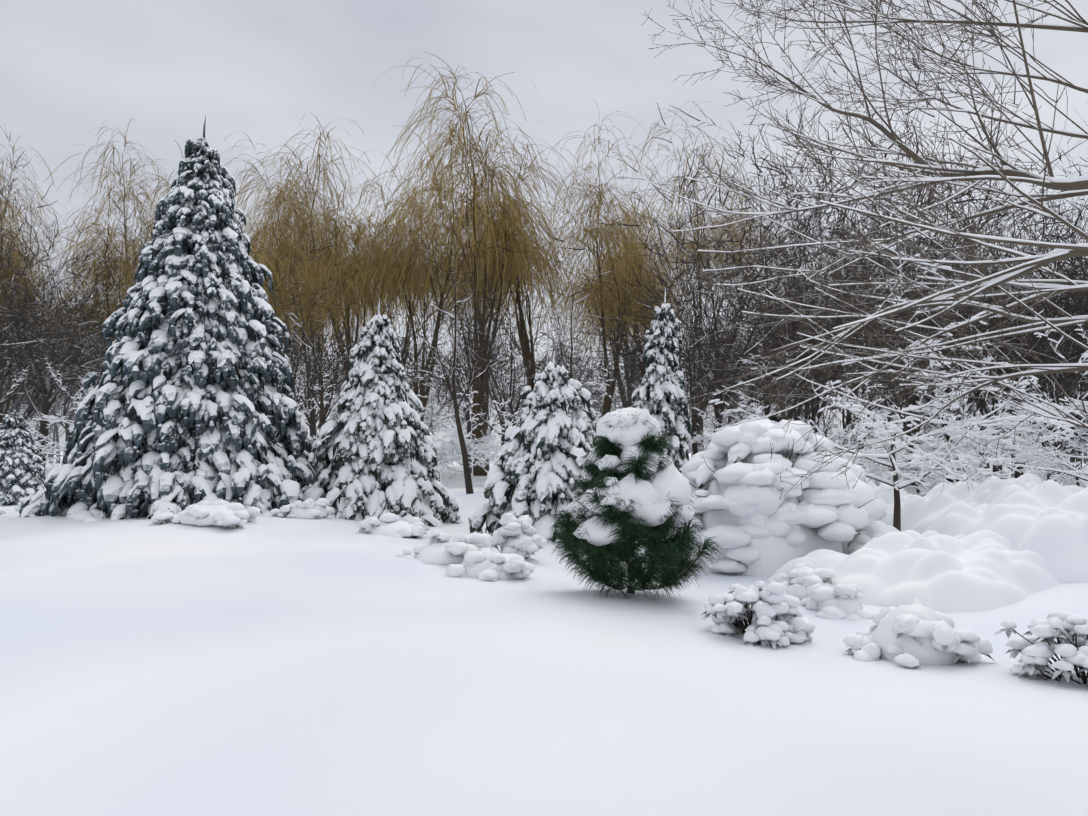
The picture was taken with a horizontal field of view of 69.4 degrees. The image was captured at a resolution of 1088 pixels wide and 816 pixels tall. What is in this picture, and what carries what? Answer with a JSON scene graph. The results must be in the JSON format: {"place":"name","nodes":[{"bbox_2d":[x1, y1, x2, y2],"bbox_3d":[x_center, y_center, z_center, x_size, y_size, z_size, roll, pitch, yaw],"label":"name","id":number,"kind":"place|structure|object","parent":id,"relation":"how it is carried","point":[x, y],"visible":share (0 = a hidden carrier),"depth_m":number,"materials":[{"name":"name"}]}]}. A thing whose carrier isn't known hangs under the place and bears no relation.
{"place":"outdoors","nodes":[
{"label":"outdoors","id":0,"kind":"place"},
{"bbox_2d":[0,450,1087,815],"bbox_3d":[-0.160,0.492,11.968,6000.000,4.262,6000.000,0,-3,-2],"label":"snow ground","id":1,"kind":"structure","parent":0,"point":[286,666],"depth_m":4.78,"materials":[{"name":"snow"}]},
{"bbox_2d":[0,402,47,505],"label":"spruce tree","id":2,"kind":"object","parent":1,"relation":"on","point":[23,475],"visible":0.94,"depth_m":25.66,"materials":[{"name":"white plant"}]},
{"bbox_2d":[0,144,80,339],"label":"willow tree","id":3,"kind":"object","parent":1,"relation":"on","point":[19,196],"visible":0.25,"depth_m":77.66,"materials":[{"name":"brown plant"}]},
{"bbox_2d":[0,135,85,429],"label":"willow tree","id":4,"kind":"object","parent":1,"relation":"on","point":[10,276],"visible":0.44,"depth_m":54.84,"materials":[{"name":"brown plant"}]},
{"bbox_2d":[0,152,105,412],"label":"bare tree","id":5,"kind":"object","parent":1,"relation":"on","point":[34,323],"visible":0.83,"depth_m":45.56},
{"bbox_2d":[0,241,120,465],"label":"bare tree","id":6,"kind":"object","parent":1,"relation":"on","point":[65,428],"visible":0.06,"depth_m":74.17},
{"bbox_2d":[3,256,119,419],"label":"bare tree","id":7,"kind":"object","parent":1,"relation":"on","point":[29,406],"visible":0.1,"depth_m":74.77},
{"bbox_2d":[31,361,92,464],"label":"tree sapling","id":8,"kind":"object","parent":1,"relation":"on","point":[49,418],"visible":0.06,"depth_m":34.69,"materials":[{"name":"white plant"}]},
{"bbox_2d":[0,125,124,444],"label":"bare tree","id":9,"kind":"object","parent":1,"relation":"on","point":[22,342],"visible":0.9,"depth_m":47.85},
{"bbox_2d":[0,160,126,410],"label":"tree","id":10,"kind":"object","parent":1,"relation":"on","point":[19,390],"visible":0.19,"depth_m":56.12,"materials":[{"name":"brown plant"}]},
{"bbox_2d":[0,177,137,468],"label":"tree","id":11,"kind":"object","parent":1,"relation":"on","point":[46,406],"visible":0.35,"depth_m":54.02,"materials":[{"name":"brown plant"}]},
{"bbox_2d":[3,168,176,413],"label":"bare tree","id":12,"kind":"object","parent":1,"relation":"on","point":[99,366],"visible":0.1,"depth_m":60.08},
{"bbox_2d":[31,152,152,361],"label":"willow tree","id":13,"kind":"object","parent":1,"relation":"on","point":[103,277],"visible":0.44,"depth_m":56.81,"materials":[{"name":"brown plant"}]},
{"bbox_2d":[0,186,254,423],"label":"bare tree","id":14,"kind":"object","parent":1,"relation":"on","point":[88,332],"visible":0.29,"depth_m":54.69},
{"bbox_2d":[33,118,239,328],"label":"willow tree","id":15,"kind":"object","parent":1,"relation":"on","point":[124,196],"visible":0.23,"depth_m":74.47,"materials":[{"name":"brown plant"}]},
{"bbox_2d":[21,140,301,404],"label":"bare tree","id":16,"kind":"object","parent":1,"relation":"on","point":[99,335],"visible":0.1,"depth_m":41.01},
{"bbox_2d":[84,152,250,310],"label":"willow tree","id":17,"kind":"object","parent":1,"relation":"on","point":[138,218],"visible":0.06,"depth_m":49.53,"materials":[{"name":"brown plant"}]},
{"bbox_2d":[19,116,319,520],"bbox_3d":[-8.206,-0.885,18.564,7.817,11.770,7.960,0,-3,-2],"label":"blue spruce tree","id":18,"kind":"object","parent":1,"relation":"on","point":[185,403],"visible":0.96,"depth_m":16.88,"materials":[{"name":"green plant"}]},
{"bbox_2d":[150,499,260,528],"bbox_3d":[-5.713,1.820,13.487,1.614,0.480,1.346,0,-3,8],"label":"shrub","id":19,"kind":"object","parent":1,"relation":"on","point":[222,513],"visible":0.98,"depth_m":13.03,"materials":[{"name":"white plant"}]},
{"bbox_2d":[221,132,352,354],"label":"willow tree","id":20,"kind":"object","parent":1,"relation":"on","point":[280,212],"visible":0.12,"depth_m":65.01,"materials":[{"name":"brown plant"}]},
{"bbox_2d":[235,134,361,371],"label":"willow tree","id":21,"kind":"object","parent":1,"relation":"on","point":[298,238],"visible":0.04,"depth_m":79.04,"materials":[{"name":"brown plant"}]},
{"bbox_2d":[234,158,365,379],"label":"willow tree","id":22,"kind":"object","parent":1,"relation":"on","point":[276,276],"visible":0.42,"depth_m":46.46,"materials":[{"name":"brown plant"}]},
{"bbox_2d":[270,498,334,518],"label":"shrub","id":23,"kind":"object","parent":1,"relation":"on","point":[309,508],"visible":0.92,"depth_m":15.33,"materials":[{"name":"white plant"}]},
{"bbox_2d":[253,222,357,436],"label":"bare tree","id":24,"kind":"object","parent":1,"relation":"on","point":[315,382],"visible":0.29,"depth_m":58.90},
{"bbox_2d":[272,245,354,462],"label":"slender tree","id":25,"kind":"object","parent":1,"relation":"on","point":[322,418],"visible":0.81,"depth_m":27.61,"materials":[{"name":"brown plant"}]},
{"bbox_2d":[247,208,404,410],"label":"bare tree","id":26,"kind":"object","parent":1,"relation":"on","point":[303,366],"visible":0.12,"depth_m":61.96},
{"bbox_2d":[254,139,401,424],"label":"willow tree","id":27,"kind":"object","parent":1,"relation":"on","point":[328,262],"visible":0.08,"depth_m":82.52,"materials":[{"name":"brown plant"}]},
{"bbox_2d":[234,114,432,379],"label":"willow tree","id":28,"kind":"object","parent":1,"relation":"on","point":[328,250],"visible":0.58,"depth_m":69.80,"materials":[{"name":"brown plant"}]},
{"bbox_2d":[265,171,434,440],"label":"bare tree","id":29,"kind":"object","parent":1,"relation":"on","point":[311,424],"visible":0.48,"depth_m":42.81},
{"bbox_2d":[278,151,457,372],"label":"willow tree","id":30,"kind":"object","parent":1,"relation":"on","point":[351,278],"visible":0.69,"depth_m":53.61,"materials":[{"name":"brown plant"}]},
{"bbox_2d":[301,299,464,526],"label":"fir tree","id":31,"kind":"object","parent":1,"relation":"on","point":[374,445],"visible":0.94,"depth_m":17.61,"materials":[{"name":"white plant"}]},
{"bbox_2d":[302,146,484,371],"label":"willow tree","id":32,"kind":"object","parent":1,"relation":"on","point":[407,329],"visible":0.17,"depth_m":73.78,"materials":[{"name":"brown plant"}]},
{"bbox_2d":[358,513,429,538],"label":"shrub","id":33,"kind":"object","parent":1,"relation":"on","point":[388,524],"visible":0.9,"depth_m":14.38,"materials":[{"name":"white plant"}]},
{"bbox_2d":[328,114,526,421],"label":"willow tree","id":34,"kind":"object","parent":1,"relation":"on","point":[441,261],"visible":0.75,"depth_m":51.06,"materials":[{"name":"brown plant"}]},
{"bbox_2d":[396,530,493,564],"bbox_3d":[-1.260,1.983,10.960,1.186,0.577,1.397,-2,-4,29],"label":"shrub","id":35,"kind":"object","parent":1,"relation":"on","point":[440,548],"visible":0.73,"depth_m":10.62,"materials":[{"name":"white plant"}]},
{"bbox_2d":[393,209,509,493],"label":"slender tree","id":36,"kind":"object","parent":1,"relation":"on","point":[468,479],"visible":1,"depth_m":26.62,"materials":[{"name":"brown plant"}]},
{"bbox_2d":[372,195,546,472],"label":"bare tree","id":37,"kind":"object","parent":1,"relation":"on","point":[467,416],"visible":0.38,"depth_m":61.10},
{"bbox_2d":[415,364,507,474],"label":"tree sapling","id":38,"kind":"object","parent":1,"relation":"on","point":[450,441],"visible":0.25,"depth_m":41.83,"materials":[{"name":"white plant"}]},
{"bbox_2d":[396,131,541,470],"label":"willow tree","id":39,"kind":"object","parent":1,"relation":"on","point":[484,410],"visible":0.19,"depth_m":67.53,"materials":[{"name":"brown plant"}]},
{"bbox_2d":[433,379,504,478],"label":"tree sapling","id":40,"kind":"object","parent":1,"relation":"on","point":[442,452],"visible":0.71,"depth_m":34.42,"materials":[{"name":"white plant"}]},
{"bbox_2d":[372,52,583,475],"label":"willow tree","id":41,"kind":"object","parent":1,"relation":"on","point":[478,470],"visible":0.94,"depth_m":47.45,"materials":[{"name":"brown plant"}]},
{"bbox_2d":[425,302,530,445],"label":"bare tree","id":42,"kind":"object","parent":1,"relation":"on","point":[508,407],"visible":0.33,"depth_m":85.67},
{"bbox_2d":[417,304,548,434],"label":"bare tree","id":43,"kind":"object","parent":1,"relation":"on","point":[456,383],"visible":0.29,"depth_m":80.64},
{"bbox_2d":[444,550,534,581],"bbox_3d":[-0.646,2.045,10.081,1.022,0.485,1.372,-1,-3,10],"label":"shrub","id":44,"kind":"object","parent":1,"relation":"on","point":[483,565],"visible":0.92,"depth_m":9.67,"materials":[{"name":"white plant"}]},
{"bbox_2d":[468,391,519,467],"bbox_3d":[-1.092,1.280,29.418,3.645,4.008,3.610,-1,-4,23],"label":"shrub","id":45,"kind":"object","parent":1,"relation":"on","point":[489,455],"visible":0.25,"depth_m":29.23,"materials":[{"name":"white plant"}]},
{"bbox_2d":[376,155,616,445],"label":"bare tree","id":46,"kind":"object","parent":1,"relation":"on","point":[495,355],"visible":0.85,"depth_m":39.93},
{"bbox_2d":[427,208,598,426],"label":"bare tree","id":47,"kind":"object","parent":1,"relation":"on","point":[511,410],"visible":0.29,"depth_m":67.43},
{"bbox_2d":[435,120,595,391],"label":"willow tree","id":48,"kind":"object","parent":1,"relation":"on","point":[526,349],"visible":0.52,"depth_m":56.47,"materials":[{"name":"brown plant"}]},
{"bbox_2d":[490,513,546,558],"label":"shrub","id":49,"kind":"object","parent":1,"relation":"on","point":[515,535],"visible":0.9,"depth_m":12.13,"materials":[{"name":"white plant"}]},
{"bbox_2d":[468,350,600,542],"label":"spruce tree","id":50,"kind":"object","parent":1,"relation":"on","point":[536,468],"visible":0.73,"depth_m":16.09,"materials":[{"name":"white plant"}]},
{"bbox_2d":[3,240,1087,464],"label":"forest","id":51,"kind":"object","parent":1,"relation":"on","point":[316,419],"visible":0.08,"depth_m":115.77,"materials":[{"name":"brown plant"}]},
{"bbox_2d":[513,272,626,428],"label":"bare tree","id":52,"kind":"object","parent":1,"relation":"on","point":[583,374],"visible":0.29,"depth_m":81.62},
{"bbox_2d":[543,251,601,388],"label":"slender tree","id":53,"kind":"object","parent":1,"relation":"on","point":[562,356],"visible":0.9,"depth_m":33.26,"materials":[{"name":"brown plant"}]},
{"bbox_2d":[523,100,692,416],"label":"willow tree","id":54,"kind":"object","parent":1,"relation":"on","point":[606,243],"visible":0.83,"depth_m":48.51,"materials":[{"name":"brown plant"}]},
{"bbox_2d":[549,166,692,407],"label":"willow tree","id":55,"kind":"object","parent":1,"relation":"on","point":[628,394],"visible":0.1,"depth_m":80.73,"materials":[{"name":"brown plant"}]},
{"bbox_2d":[559,162,694,407],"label":"willow tree","id":56,"kind":"object","parent":1,"relation":"on","point":[624,396],"visible":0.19,"depth_m":71.38,"materials":[{"name":"brown plant"}]},
{"bbox_2d":[559,177,702,377],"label":"willow tree","id":57,"kind":"object","parent":1,"relation":"on","point":[631,304],"visible":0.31,"depth_m":56.19,"materials":[{"name":"brown plant"}]},
{"bbox_2d":[547,407,721,600],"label":"pine tree","id":58,"kind":"object","parent":1,"relation":"on","point":[634,483],"visible":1,"depth_m":8.30,"materials":[{"name":"green plant"}]},
{"bbox_2d":[564,234,751,410],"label":"bare tree","id":59,"kind":"object","parent":1,"relation":"on","point":[611,376],"visible":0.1,"depth_m":67.94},
{"bbox_2d":[631,289,693,472],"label":"snow-covered conifer tree","id":60,"kind":"object","parent":1,"relation":"on","point":[659,387],"visible":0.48,"depth_m":22.99,"materials":[{"name":"white plant"}]},
{"bbox_2d":[579,183,764,446],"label":"bare tree","id":61,"kind":"object","parent":1,"relation":"on","point":[702,405],"visible":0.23,"depth_m":50.35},
{"bbox_2d":[544,180,801,420],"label":"bare tree","id":62,"kind":"object","parent":1,"relation":"on","point":[629,356],"visible":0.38,"depth_m":45.20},
{"bbox_2d":[674,289,717,454],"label":"slender tree","id":63,"kind":"object","parent":1,"relation":"on","point":[694,448],"visible":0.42,"depth_m":28.12,"materials":[{"name":"brown plant"}]},
{"bbox_2d":[616,101,792,450],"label":"willow tree","id":64,"kind":"object","parent":1,"relation":"on","point":[698,224],"visible":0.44,"depth_m":78.30,"materials":[{"name":"brown plant"}]},
{"bbox_2d":[684,198,804,418],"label":"bare tree","id":65,"kind":"object","parent":1,"relation":"on","point":[732,345],"visible":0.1,"depth_m":67.19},
{"bbox_2d":[537,83,952,430],"bbox_3d":[7.192,-4.126,30.107,15.076,14.631,15.356,2,-4,-26],"label":"bare tree","id":66,"kind":"object","parent":1,"relation":"on","point":[717,376],"visible":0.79,"depth_m":28.26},
{"bbox_2d":[627,166,878,426],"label":"bare tree","id":67,"kind":"object","parent":1,"relation":"on","point":[753,386],"visible":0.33,"depth_m":41.16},
{"bbox_2d":[700,581,815,648],"bbox_3d":[1.917,1.855,7.084,1.111,0.669,0.951,3,-5,-43],"label":"snow-covered shrub","id":68,"kind":"object","parent":1,"relation":"on","point":[772,613],"visible":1,"depth_m":6.80,"materials":[{"name":"snow"}]},
{"bbox_2d":[682,241,834,427],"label":"bare tree","id":69,"kind":"object","parent":1,"relation":"on","point":[737,380],"visible":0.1,"depth_m":63.30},
{"bbox_2d":[603,92,945,446],"bbox_3d":[7.532,-3.471,26.325,11.028,13.170,8.426,1,-3,-13],"label":"bare tree","id":70,"kind":"object","parent":1,"relation":"on","point":[795,401],"visible":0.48,"depth_m":26.32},
{"bbox_2d":[669,419,888,576],"bbox_3d":[3.531,1.665,12.661,3.543,2.923,3.657,0,-3,-2],"label":"snow-covered bush","id":71,"kind":"object","parent":1,"relation":"on","point":[753,518],"visible":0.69,"depth_m":11.35,"materials":[{"name":"snow"}]},
{"bbox_2d":[689,342,868,456],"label":"tree sapling","id":72,"kind":"object","parent":1,"relation":"on","point":[707,440],"visible":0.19,"depth_m":27.36,"materials":[{"name":"white plant"}]},
{"bbox_2d":[744,355,823,434],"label":"pine tree","id":73,"kind":"object","parent":1,"relation":"on","point":[777,418],"visible":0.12,"depth_m":73.67,"materials":[{"name":"white plant"}]},
{"bbox_2d":[649,133,934,445],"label":"bare tree","id":74,"kind":"object","parent":1,"relation":"on","point":[767,411],"visible":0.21,"depth_m":45.53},
{"bbox_2d":[769,561,834,599],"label":"snow-covered shrub","id":75,"kind":"object","parent":1,"relation":"on","point":[797,579],"visible":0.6,"depth_m":9.49,"materials":[{"name":"snow"}]},
{"bbox_2d":[638,104,1024,432],"bbox_3d":[13.448,-4.654,37.216,17.798,17.273,18.129,1,-4,-22],"label":"bare tree","id":76,"kind":"object","parent":1,"relation":"on","point":[814,410],"visible":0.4,"depth_m":35.63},
{"bbox_2d":[801,583,872,621],"bbox_3d":[3.252,2.194,8.734,0.641,0.518,0.956,0,-3,-2],"label":"snow-covered shrub","id":77,"kind":"object","parent":1,"relation":"on","point":[839,601],"visible":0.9,"depth_m":8.57,"materials":[{"name":"snow"}]},
{"bbox_2d":[707,113,982,450],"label":"bare tree","id":78,"kind":"object","parent":1,"relation":"on","point":[807,412],"visible":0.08,"depth_m":47.41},
{"bbox_2d":[614,0,1087,496],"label":"tree","id":79,"kind":"object","parent":1,"relation":"on","point":[1007,172],"visible":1,"depth_m":3.78,"materials":[{"name":"beige plant"}]},
{"bbox_2d":[732,143,1017,447],"bbox_3d":[17.039,-4.694,39.013,12.067,17.246,10.391,-3,-5,43],"label":"bare tree","id":80,"kind":"object","parent":1,"relation":"on","point":[847,422],"visible":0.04,"depth_m":39.15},
{"bbox_2d":[724,116,1026,496],"bbox_3d":[11.357,-3.747,26.524,9.938,14.203,8.557,2,-4,-31],"label":"bare tree","id":81,"kind":"object","parent":1,"relation":"on","point":[906,427],"visible":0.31,"depth_m":26.34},
{"bbox_2d":[823,365,931,486],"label":"tree sapling","id":82,"kind":"object","parent":1,"relation":"on","point":[877,470],"visible":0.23,"depth_m":20.39,"materials":[{"name":"white plant"}]},
{"bbox_2d":[669,0,1087,485],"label":"bare tree","id":83,"kind":"object","parent":1,"relation":"on","point":[914,399],"visible":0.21,"depth_m":38.06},
{"bbox_2d":[863,521,899,538],"bbox_3d":[5.249,2.445,12.734,2.592,1.250,2.160,1,-3,-19],"label":"snow mound","id":84,"kind":"object","parent":1,"relation":"on","point":[877,529],"visible":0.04,"depth_m":12.59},
{"bbox_2d":[866,478,920,523],"bbox_3d":[7.312,2.435,17.725,3.888,1.712,2.592,-1,-3,10],"label":"snow mound","id":85,"kind":"object","parent":1,"relation":"on","point":[885,495],"visible":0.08,"depth_m":17.27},
{"bbox_2d":[706,197,1085,531],"bbox_3d":[6.977,-0.649,15.110,6.644,6.525,6.935,0,-3,-2],"label":"snowy tree","id":86,"kind":"object","parent":1,"relation":"on","point":[958,427],"visible":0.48,"depth_m":14.93,"materials":[{"name":"white plant"}]},
{"bbox_2d":[765,530,1058,612],"bbox_3d":[5.186,2.322,10.205,5.508,1.454,3.132,1,-3,-10],"label":"snow mound","id":87,"kind":"object","parent":1,"relation":"on","point":[982,570],"visible":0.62,"depth_m":9.38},
{"bbox_2d":[768,112,1059,464],"bbox_3d":[15.202,-4.051,32.886,11.074,15.826,9.535,-1,-3,19],"label":"bare tree","id":88,"kind":"object","parent":1,"relation":"on","point":[869,408],"visible":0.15,"depth_m":32.19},
{"bbox_2d":[843,598,994,667],"bbox_3d":[2.998,1.856,6.328,0.995,0.603,0.987,3,-4,-37],"label":"snow-covered shrub","id":89,"kind":"object","parent":1,"relation":"on","point":[916,634],"visible":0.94,"depth_m":6.12,"materials":[{"name":"snow"}]},
{"bbox_2d":[807,180,1067,482],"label":"bare tree","id":90,"kind":"object","parent":1,"relation":"on","point":[947,438],"visible":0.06,"depth_m":38.37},
{"bbox_2d":[846,338,1029,481],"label":"tree sapling","id":91,"kind":"object","parent":1,"relation":"on","point":[914,442],"visible":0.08,"depth_m":33.23,"materials":[{"name":"white plant"}]},
{"bbox_2d":[867,362,1014,496],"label":"tree sapling","id":92,"kind":"object","parent":1,"relation":"on","point":[911,468],"visible":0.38,"depth_m":19.75,"materials":[{"name":"white plant"}]},
{"bbox_2d":[800,115,1087,476],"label":"bare tree","id":93,"kind":"object","parent":1,"relation":"on","point":[980,403],"visible":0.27,"depth_m":30.68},
{"bbox_2d":[880,190,1086,478],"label":"bare tree","id":94,"kind":"object","parent":1,"relation":"on","point":[995,469],"visible":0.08,"depth_m":46.53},
{"bbox_2d":[885,473,1083,534],"bbox_3d":[9.766,2.367,16.585,6.480,1.966,3.456,0,-3,-7],"label":"snow mound","id":95,"kind":"object","parent":1,"relation":"on","point":[920,515],"visible":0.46,"depth_m":16.40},
{"bbox_2d":[883,120,1087,477],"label":"bare tree","id":96,"kind":"object","parent":1,"relation":"on","point":[1016,475],"visible":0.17,"depth_m":33.62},
{"bbox_2d":[898,325,1073,480],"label":"snow-loaded tree","id":97,"kind":"object","parent":1,"relation":"on","point":[1007,405],"visible":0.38,"depth_m":22.00,"materials":[{"name":"snow"}]},
{"bbox_2d":[932,324,1052,473],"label":"pine tree","id":98,"kind":"object","parent":1,"relation":"on","point":[1003,431],"visible":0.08,"depth_m":55.39,"materials":[{"name":"white plant"}]},
{"bbox_2d":[919,181,1087,480],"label":"bare tree","id":99,"kind":"object","parent":1,"relation":"on","point":[1083,391],"depth_m":40.64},
{"bbox_2d":[922,480,1087,583],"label":"snow mound","id":100,"kind":"object","parent":1,"relation":"on","point":[1047,521],"visible":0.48,"depth_m":10.32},
{"bbox_2d":[929,160,1087,480],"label":"bare tree","id":101,"kind":"object","parent":1,"relation":"on","point":[1055,385],"visible":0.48,"depth_m":26.80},
{"bbox_2d":[929,140,1087,405],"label":"bare tree","id":102,"kind":"object","parent":1,"relation":"on","point":[1047,271],"visible":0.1,"depth_m":38.76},
{"bbox_2d":[949,303,1087,486],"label":"tree sapling","id":103,"kind":"object","parent":1,"relation":"on","point":[1035,451],"visible":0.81,"depth_m":18.02,"materials":[{"name":"white plant"}]},
{"bbox_2d":[967,146,1087,406],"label":"bare tree","id":104,"kind":"object","parent":1,"relation":"on","point":[1073,238],"visible":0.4,"depth_m":29.41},
{"bbox_2d":[995,611,1087,683],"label":"snow-covered shrub","id":105,"kind":"object","parent":1,"relation":"on","point":[1069,647],"visible":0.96,"depth_m":5.46,"materials":[{"name":"snow"}]},
{"bbox_2d":[998,324,1087,477],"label":"tree sapling","id":106,"kind":"object","parent":1,"relation":"on","point":[1074,444],"visible":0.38,"depth_m":23.16,"materials":[{"name":"white plant"}]},
{"bbox_2d":[1002,373,1087,485],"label":"tree sapling","id":107,"kind":"object","parent":1,"relation":"on","point":[1078,437],"visible":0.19,"depth_m":31.16,"materials":[{"name":"white plant"}]},
{"bbox_2d":[0,0,1087,451],"label":"sky","id":108,"kind":"structure","parent":0,"point":[254,69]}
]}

